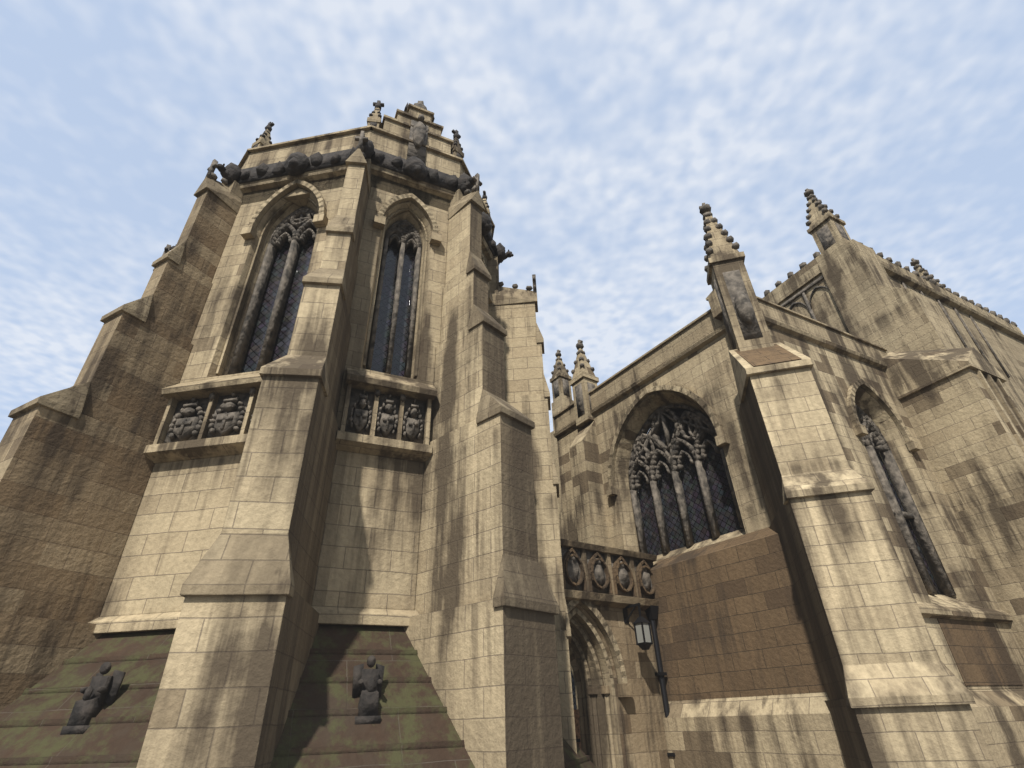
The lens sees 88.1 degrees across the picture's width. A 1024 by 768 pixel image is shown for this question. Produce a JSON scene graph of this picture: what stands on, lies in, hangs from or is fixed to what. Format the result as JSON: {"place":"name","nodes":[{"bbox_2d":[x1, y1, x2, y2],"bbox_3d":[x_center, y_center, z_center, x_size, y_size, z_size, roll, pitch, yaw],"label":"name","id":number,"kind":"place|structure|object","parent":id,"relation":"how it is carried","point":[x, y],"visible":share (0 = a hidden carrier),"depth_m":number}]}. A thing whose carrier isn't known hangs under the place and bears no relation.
{"place":"outdoors","nodes":[
{"label":"outdoors","id":0,"kind":"place"},
{"bbox_2d":[0,0,1023,441],"label":"sky","id":1,"kind":"structure","parent":0,"point":[596,134]},
{"bbox_2d":[162,101,1016,598],"bbox_3d":[5.718,-0.700,15.365,28.179,13.810,13.804,-2,-32,0],"label":"ornamental stonework","id":2,"kind":"object","parent":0,"point":[228,415],"visible":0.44,"depth_m":10.49},
{"label":"pavement","id":3,"kind":"structure","parent":0,"visible":0},
{"bbox_2d":[0,103,1023,767],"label":"church building","id":4,"kind":"structure","parent":3,"relation":"on","point":[268,539],"depth_m":7.61},
{"bbox_2d":[60,100,513,734],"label":"stone sculptures","id":5,"kind":"object","parent":4,"relation":"attached to","point":[104,688],"visible":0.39,"depth_m":10.38},
{"bbox_2d":[0,625,595,767],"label":"chapel slab roofs","id":6,"kind":"structure","parent":4,"relation":"attached to","point":[414,728],"depth_m":5.23},
{"bbox_2d":[574,709,581,749],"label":"door","id":7,"kind":"structure","parent":4,"relation":"in","point":[576,719],"depth_m":9.07},
{"bbox_2d":[570,668,576,709],"bbox_3d":[0.781,5.186,9.313,0.820,1.083,0.001,19,-38,-29],"label":"door leaded light","id":8,"kind":"object","parent":7,"relation":"in","point":[574,694],"visible":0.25,"depth_m":9.38},
{"bbox_2d":[241,229,940,594],"bbox_3d":[0.639,1.331,11.922,15.324,6.893,7.477,-2,-32,0],"label":"window glass","id":9,"kind":"object","parent":4,"relation":"in","point":[723,503],"visible":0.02,"depth_m":10.28},
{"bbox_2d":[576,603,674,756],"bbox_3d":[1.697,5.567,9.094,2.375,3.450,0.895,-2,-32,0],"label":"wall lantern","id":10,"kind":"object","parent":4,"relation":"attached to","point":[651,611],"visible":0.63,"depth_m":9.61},
{"bbox_2d":[635,622,650,642],"bbox_3d":[2.340,4.445,9.443,0.237,0.320,0.237,-2,-32,0],"label":"lantern glass","id":11,"kind":"object","parent":10,"relation":"in","point":[640,634],"visible":0.71,"depth_m":9.40},
{"bbox_2d":[562,344,1022,700],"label":"brown cathedral stonework","id":12,"kind":"object","parent":4,"relation":"attached to","point":[730,621],"visible":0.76,"depth_m":9.06}
]}

